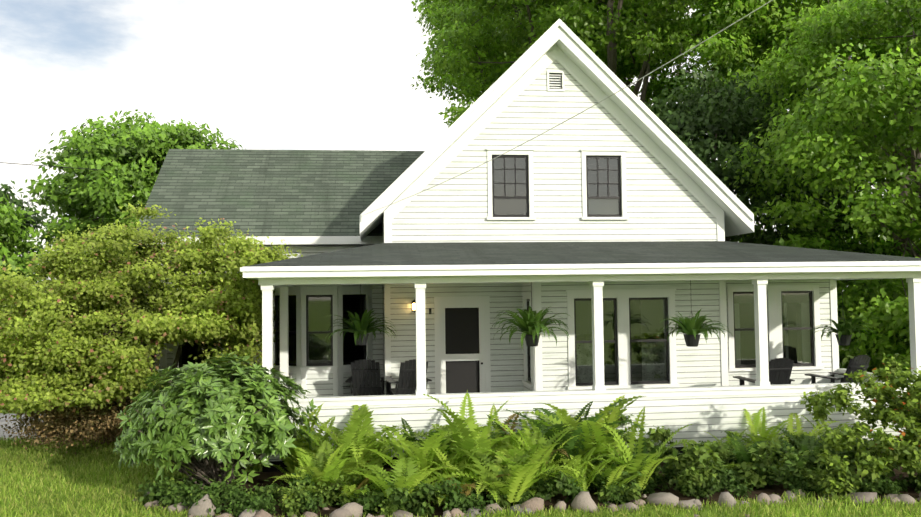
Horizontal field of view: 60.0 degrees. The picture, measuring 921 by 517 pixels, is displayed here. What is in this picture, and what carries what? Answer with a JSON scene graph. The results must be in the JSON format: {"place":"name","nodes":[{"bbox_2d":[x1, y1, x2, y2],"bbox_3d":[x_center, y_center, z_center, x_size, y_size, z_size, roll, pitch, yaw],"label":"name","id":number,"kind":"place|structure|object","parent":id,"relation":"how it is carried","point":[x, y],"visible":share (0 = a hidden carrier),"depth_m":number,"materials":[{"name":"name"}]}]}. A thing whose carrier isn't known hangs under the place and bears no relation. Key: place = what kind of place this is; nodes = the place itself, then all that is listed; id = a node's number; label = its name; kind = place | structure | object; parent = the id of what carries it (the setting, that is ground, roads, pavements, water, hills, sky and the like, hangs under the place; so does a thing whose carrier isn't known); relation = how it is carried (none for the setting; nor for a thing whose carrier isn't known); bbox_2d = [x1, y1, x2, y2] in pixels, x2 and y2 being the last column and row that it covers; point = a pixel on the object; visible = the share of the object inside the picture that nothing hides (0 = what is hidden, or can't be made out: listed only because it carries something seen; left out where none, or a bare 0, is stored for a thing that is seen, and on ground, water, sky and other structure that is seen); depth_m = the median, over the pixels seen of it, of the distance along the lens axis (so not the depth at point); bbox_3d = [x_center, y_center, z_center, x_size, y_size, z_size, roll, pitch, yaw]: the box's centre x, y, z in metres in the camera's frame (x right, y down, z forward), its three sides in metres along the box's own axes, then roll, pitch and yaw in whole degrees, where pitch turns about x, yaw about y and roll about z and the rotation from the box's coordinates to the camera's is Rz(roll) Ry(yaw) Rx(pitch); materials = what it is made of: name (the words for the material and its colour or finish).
{"place":"outdoors","nodes":[
{"label":"outdoors","id":0,"kind":"place"},
{"bbox_2d":[0,413,53,440],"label":"road","id":1,"kind":"structure","parent":0,"point":[4,422],"depth_m":17.36,"materials":[{"name":"grey asphalt"}]},
{"bbox_2d":[0,0,911,290],"label":"sky","id":2,"kind":"structure","parent":0,"point":[266,74],"materials":[{"name":"white"}]},
{"bbox_2d":[0,304,920,516],"bbox_3d":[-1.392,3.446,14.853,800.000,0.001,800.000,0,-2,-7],"label":"ground","id":3,"kind":"structure","parent":0,"point":[845,360],"depth_m":11.00,"materials":[{"name":"green plant"}]},
{"bbox_2d":[0,194,54,327],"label":"tree","id":4,"kind":"object","parent":3,"relation":"on","point":[8,225],"depth_m":27.97,"materials":[{"name":"green plant"}]},
{"bbox_2d":[0,180,61,283],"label":"tree","id":5,"kind":"object","parent":3,"relation":"on","point":[20,203],"depth_m":38.19,"materials":[{"name":"green plant"}]},
{"bbox_2d":[1,366,162,455],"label":"dry shrub","id":6,"kind":"object","parent":3,"relation":"on","point":[66,423],"visible":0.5,"depth_m":14.44,"materials":[{"name":"brown plant"}]},
{"bbox_2d":[44,168,153,293],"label":"tree","id":7,"kind":"object","parent":3,"relation":"on","point":[103,220],"depth_m":45.18,"materials":[{"name":"green plant"}]},
{"bbox_2d":[17,109,245,364],"bbox_3d":[-12.432,-0.820,32.810,9.804,10.381,9.936,0,-2,-7],"label":"tree","id":8,"kind":"object","parent":3,"relation":"on","point":[122,155],"depth_m":29.82,"materials":[{"name":"green plant"}]},
{"bbox_2d":[0,201,302,425],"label":"shrub","id":9,"kind":"object","parent":3,"relation":"on","point":[89,276],"depth_m":13.60,"materials":[{"name":"green plant"}]},
{"bbox_2d":[144,500,158,508],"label":"stone","id":10,"kind":"object","parent":3,"relation":"on","point":[153,503],"visible":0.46,"depth_m":10.51,"materials":[{"name":"grey stone"}]},
{"bbox_2d":[159,45,839,396],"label":"house walls","id":11,"kind":"structure","parent":3,"relation":"on","point":[608,170],"depth_m":15.61,"materials":[{"name":"white wood"}]},
{"bbox_2d":[0,0,772,214],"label":"wires","id":12,"kind":"object","parent":11,"relation":"attached to","point":[525,142],"visible":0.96,"depth_m":8.39,"materials":[{"name":"grey"}]},
{"bbox_2d":[412,299,414,312],"bbox_3d":[-0.933,0.958,16.142,0.130,0.270,0.165,0,-2,-7],"label":"lantern","id":13,"kind":"object","parent":11,"relation":"attached to","point":[413,305],"visible":0.62,"depth_m":16.09,"materials":[{"name":"white glass"}]},
{"bbox_2d":[132,19,920,286],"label":"house roof","id":14,"kind":"structure","parent":11,"relation":"on","point":[304,198],"depth_m":15.21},
{"bbox_2d":[137,353,920,516],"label":"plants","id":15,"kind":"object","parent":3,"relation":"on","point":[834,476],"visible":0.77,"depth_m":10.62,"materials":[{"name":"green plant"}]},
{"bbox_2d":[149,450,920,516],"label":"bed soil","id":16,"kind":"structure","parent":3,"relation":"on","point":[779,489],"depth_m":10.84,"materials":[{"name":"brown soil"}]},
{"bbox_2d":[168,502,189,513],"bbox_3d":[-3.650,3.237,10.360,0.323,0.145,0.224,0,-20,-35],"label":"stone","id":17,"kind":"object","parent":16,"relation":"on","point":[180,507],"visible":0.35,"depth_m":10.26,"materials":[{"name":"grey stone"}]},
{"bbox_2d":[187,494,215,516],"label":"stone","id":18,"kind":"object","parent":16,"relation":"on","point":[202,508],"visible":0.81,"depth_m":10.03,"materials":[{"name":"grey stone"}]},
{"bbox_2d":[113,352,319,489],"bbox_3d":[-3.441,2.391,11.462,2.856,2.056,2.450,0,-2,-7],"label":"rhododendron shrub","id":19,"kind":"object","parent":16,"relation":"on","point":[231,432],"depth_m":10.81,"materials":[{"name":"green plant"}]},
{"bbox_2d":[215,512,233,516],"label":"stone","id":20,"kind":"object","parent":16,"relation":"on","point":[227,514],"visible":0.96,"depth_m":9.87,"materials":[{"name":"beige stone"}]},
{"bbox_2d":[239,509,258,516],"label":"stone","id":21,"kind":"object","parent":16,"relation":"on","point":[244,513],"visible":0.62,"depth_m":9.80,"materials":[{"name":"beige stone"}]},
{"bbox_2d":[253,509,271,516],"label":"stone","id":22,"kind":"object","parent":16,"relation":"on","point":[261,513],"visible":1,"depth_m":9.81,"materials":[{"name":"beige stone"}]},
{"bbox_2d":[303,511,317,516],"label":"stone","id":23,"kind":"object","parent":16,"relation":"on","point":[308,514],"visible":0.98,"depth_m":9.84,"materials":[{"name":"beige stone"}]},
{"bbox_2d":[329,508,352,516],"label":"stone","id":24,"kind":"object","parent":16,"relation":"on","point":[341,512],"visible":0.78,"depth_m":9.71,"materials":[{"name":"beige stone"}]},
{"bbox_2d":[341,502,362,516],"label":"stone","id":25,"kind":"object","parent":16,"relation":"on","point":[355,509],"visible":0.62,"depth_m":9.80,"materials":[{"name":"beige stone"}]},
{"bbox_2d":[391,510,412,516],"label":"stone","id":26,"kind":"object","parent":16,"relation":"on","point":[399,513],"visible":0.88,"depth_m":9.79,"materials":[{"name":"beige stone"}]},
{"bbox_2d":[442,510,450,516],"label":"stone","id":27,"kind":"object","parent":16,"relation":"on","point":[447,512],"visible":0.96,"depth_m":9.66,"materials":[{"name":"beige stone"}]},
{"bbox_2d":[450,508,464,516],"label":"stone","id":28,"kind":"object","parent":16,"relation":"on","point":[454,512],"visible":0.75,"depth_m":9.77,"materials":[{"name":"beige stone"}]},
{"bbox_2d":[464,508,481,516],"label":"stone","id":29,"kind":"object","parent":16,"relation":"on","point":[474,513],"visible":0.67,"depth_m":9.86,"materials":[{"name":"grey stone"}]},
{"bbox_2d":[484,503,503,514],"bbox_3d":[0.424,3.171,10.082,0.292,0.156,0.200,0,-7,10],"label":"stone","id":30,"kind":"object","parent":16,"relation":"on","point":[496,505],"visible":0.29,"depth_m":10.03,"materials":[{"name":"grey stone"}]},
{"bbox_2d":[509,504,533,514],"bbox_3d":[0.754,3.166,10.033,0.347,0.147,0.258,-1,-2,-4],"label":"stone","id":31,"kind":"object","parent":16,"relation":"on","point":[517,506],"visible":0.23,"depth_m":9.95,"materials":[{"name":"grey stone"}]},
{"bbox_2d":[520,497,543,514],"bbox_3d":[0.900,3.128,10.045,0.307,0.228,0.381,-18,-1,34],"label":"stone","id":32,"kind":"object","parent":16,"relation":"on","point":[534,503],"visible":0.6,"depth_m":9.95,"materials":[{"name":"beige stone"}]},
{"bbox_2d":[246,390,872,507],"bbox_3d":[1.800,2.588,11.600,9.823,1.322,4.049,0,-2,-7],"label":"fern bed","id":33,"kind":"object","parent":16,"relation":"on","point":[458,447],"visible":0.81,"depth_m":11.11,"materials":[{"name":"green plant"}]},
{"bbox_2d":[553,501,565,511],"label":"stone","id":34,"kind":"object","parent":16,"relation":"on","point":[560,504],"visible":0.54,"depth_m":10.13,"materials":[{"name":"grey stone"}]},
{"bbox_2d":[571,491,598,512],"bbox_3d":[1.601,3.111,10.188,0.358,0.276,0.338,11,1,2],"label":"stone","id":35,"kind":"object","parent":16,"relation":"on","point":[583,499],"visible":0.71,"depth_m":10.10,"materials":[{"name":"grey stone"}]},
{"bbox_2d":[617,502,639,511],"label":"stone","id":36,"kind":"object","parent":16,"relation":"on","point":[631,504],"visible":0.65,"depth_m":10.09,"materials":[{"name":"grey stone"}]},
{"bbox_2d":[632,499,645,505],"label":"stone","id":37,"kind":"object","parent":16,"relation":"on","point":[641,503],"visible":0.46,"depth_m":10.29,"materials":[{"name":"grey stone"}]},
{"bbox_2d":[645,492,678,507],"bbox_3d":[2.613,3.132,10.357,0.442,0.193,0.279,-3,-3,44],"label":"stone","id":38,"kind":"object","parent":16,"relation":"on","point":[662,498],"visible":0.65,"depth_m":10.26,"materials":[{"name":"grey stone"}]},
{"bbox_2d":[678,499,698,508],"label":"stone","id":39,"kind":"object","parent":16,"relation":"on","point":[688,503],"visible":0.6,"depth_m":10.18,"materials":[{"name":"grey stone"}]},
{"bbox_2d":[693,499,702,510],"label":"stone","id":40,"kind":"object","parent":16,"relation":"on","point":[697,502],"visible":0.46,"depth_m":10.15,"materials":[{"name":"grey stone"}]},
{"bbox_2d":[717,492,736,507],"bbox_3d":[3.432,3.110,10.277,0.183,0.208,0.259,10,6,-30],"label":"stone","id":41,"kind":"object","parent":16,"relation":"on","point":[724,497],"visible":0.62,"depth_m":10.21,"materials":[{"name":"grey stone"}]},
{"bbox_2d":[768,494,782,504],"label":"stone","id":42,"kind":"object","parent":16,"relation":"on","point":[774,497],"visible":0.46,"depth_m":10.35,"materials":[{"name":"grey stone"}]},
{"bbox_2d":[783,490,795,500],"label":"stone","id":43,"kind":"object","parent":16,"relation":"on","point":[789,493],"visible":0.4,"depth_m":10.54,"materials":[{"name":"grey stone"}]},
{"bbox_2d":[793,490,805,499],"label":"stone","id":44,"kind":"object","parent":16,"relation":"on","point":[800,491],"visible":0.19,"depth_m":10.55,"materials":[{"name":"grey stone"}]},
{"bbox_2d":[842,492,876,504],"bbox_3d":[5.167,3.116,10.383,0.476,0.144,0.514,-11,-9,21],"label":"stone","id":45,"kind":"object","parent":16,"relation":"on","point":[866,496],"visible":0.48,"depth_m":10.24,"materials":[{"name":"grey stone"}]},
{"bbox_2d":[884,494,899,503],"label":"stone","id":46,"kind":"object","parent":16,"relation":"on","point":[891,496],"visible":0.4,"depth_m":10.29,"materials":[{"name":"grey stone"}]},
{"bbox_2d":[898,494,914,505],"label":"stone","id":47,"kind":"object","parent":16,"relation":"on","point":[906,497],"visible":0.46,"depth_m":10.19,"materials":[{"name":"grey stone"}]},
{"bbox_2d":[410,0,669,127],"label":"tree","id":48,"kind":"object","parent":3,"relation":"on","point":[601,54],"depth_m":35.83,"materials":[{"name":"green plant"}]},
{"bbox_2d":[261,278,920,471],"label":"porch","id":49,"kind":"object","parent":3,"relation":"on","point":[715,411],"visible":0.5,"depth_m":13.25,"materials":[{"name":"paint"}]},
{"bbox_2d":[353,284,368,344],"bbox_3d":[-1.836,1.032,14.709,0.300,1.118,0.293,0,-2,-7],"label":"hanging planter","id":50,"kind":"object","parent":49,"relation":"hanging from","point":[364,342],"visible":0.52,"depth_m":14.60,"materials":[{"name":"black plastic"}]},
{"bbox_2d":[325,308,397,344],"bbox_3d":[-1.894,1.247,14.774,1.409,0.662,1.248,2,-3,-42],"label":"hanging fern","id":51,"kind":"object","parent":50,"relation":"in","point":[357,328],"visible":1,"depth_m":14.60,"materials":[{"name":"green plant"}]},
{"bbox_2d":[345,359,391,395],"bbox_3d":[-1.813,2.441,15.691,0.830,0.990,0.995,-1,-2,1],"label":"chair","id":52,"kind":"object","parent":49,"relation":"on","point":[362,374],"visible":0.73,"depth_m":15.41,"materials":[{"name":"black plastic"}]},
{"bbox_2d":[380,359,431,394],"bbox_3d":[-1.024,2.424,15.532,0.830,0.990,0.995,0,-3,-21],"label":"chair","id":53,"kind":"object","parent":49,"relation":"on","point":[406,383],"visible":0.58,"depth_m":15.25,"materials":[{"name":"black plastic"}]},
{"bbox_2d":[525,282,540,346],"bbox_3d":[1.229,0.951,13.752,0.300,1.116,0.293,0,-2,-7],"label":"hanging planter","id":54,"kind":"object","parent":49,"relation":"hanging from","point":[529,340],"visible":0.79,"depth_m":13.64,"materials":[{"name":"black plastic"}]},
{"bbox_2d":[491,306,568,347],"bbox_3d":[1.221,1.173,13.713,1.489,0.722,1.625,0,-2,-7],"label":"hanging fern","id":55,"kind":"object","parent":54,"relation":"in","point":[528,324],"visible":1,"depth_m":13.53,"materials":[{"name":"green plant"}]},
{"bbox_2d":[683,280,700,346],"bbox_3d":[3.968,0.933,13.712,0.300,1.151,0.293,0,-2,-7],"label":"hanging planter","id":56,"kind":"object","parent":49,"relation":"hanging from","point":[691,341],"visible":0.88,"depth_m":13.60,"materials":[{"name":"black plastic"}]},
{"bbox_2d":[657,309,732,342],"bbox_3d":[4.020,1.158,13.739,1.201,0.613,1.232,-2,-3,33],"label":"hanging fern","id":57,"kind":"object","parent":56,"relation":"in","point":[686,325],"visible":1,"depth_m":13.61,"materials":[{"name":"green plant"}]},
{"bbox_2d":[733,358,794,385],"bbox_3d":[5.708,2.310,14.839,0.830,0.990,0.995,0,-3,-12],"label":"chair","id":58,"kind":"object","parent":49,"relation":"on","point":[780,370],"visible":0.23,"depth_m":14.52,"materials":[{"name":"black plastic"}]},
{"bbox_2d":[805,355,870,383],"bbox_3d":[7.274,2.308,15.226,0.830,0.990,0.995,1,-3,-26],"label":"chair","id":59,"kind":"object","parent":49,"relation":"on","point":[856,363],"visible":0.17,"depth_m":14.92,"materials":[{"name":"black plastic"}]},
{"bbox_2d":[835,291,852,345],"bbox_3d":[7.207,1.003,15.034,0.300,1.257,0.293,0,-2,-7],"label":"hanging planter","id":60,"kind":"object","parent":49,"relation":"hanging from","point":[845,340],"visible":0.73,"depth_m":14.92,"materials":[{"name":"black plastic"}]},
{"bbox_2d":[812,317,873,340],"bbox_3d":[7.165,1.336,15.017,1.058,0.503,1.199,0,-2,-7],"label":"hanging fern","id":61,"kind":"object","parent":60,"relation":"in","point":[845,328],"visible":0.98,"depth_m":14.85,"materials":[{"name":"green plant"}]},
{"bbox_2d":[608,504,617,511],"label":"stone","id":62,"kind":"object","parent":3,"relation":"on","point":[610,506],"visible":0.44,"depth_m":10.09,"materials":[{"name":"grey stone"}]},
{"bbox_2d":[416,0,828,139],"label":"tree","id":63,"kind":"object","parent":3,"relation":"on","point":[666,36],"depth_m":28.70,"materials":[{"name":"green plant"}]},
{"bbox_2d":[458,0,811,108],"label":"tree","id":64,"kind":"object","parent":3,"relation":"on","point":[632,87],"depth_m":38.56,"materials":[{"name":"green plant"}]},
{"bbox_2d":[757,493,770,504],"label":"stone","id":65,"kind":"object","parent":3,"relation":"on","point":[760,497],"visible":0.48,"depth_m":10.35,"materials":[{"name":"beige stone"}]},
{"bbox_2d":[644,63,883,250],"bbox_3d":[7.954,-1.122,24.832,9.259,9.777,9.013,0,-2,-7],"label":"tree","id":66,"kind":"object","parent":3,"relation":"on","point":[695,119],"depth_m":22.26,"materials":[{"name":"green plant"}]},
{"bbox_2d":[677,0,920,358],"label":"tree","id":67,"kind":"object","parent":3,"relation":"on","point":[757,51],"depth_m":27.47,"materials":[{"name":"green plant"}]},
{"bbox_2d":[723,0,920,369],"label":"tree","id":68,"kind":"object","parent":3,"relation":"on","point":[857,95],"depth_m":18.95,"materials":[{"name":"green plant"}]},
{"bbox_2d":[730,203,920,372],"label":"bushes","id":69,"kind":"object","parent":3,"relation":"on","point":[800,240],"visible":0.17,"depth_m":20.25,"materials":[{"name":"green plant"}]},
{"bbox_2d":[763,0,912,292],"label":"tree","id":70,"kind":"object","parent":3,"relation":"on","point":[827,122],"depth_m":38.18,"materials":[{"name":"green plant"}]}
]}

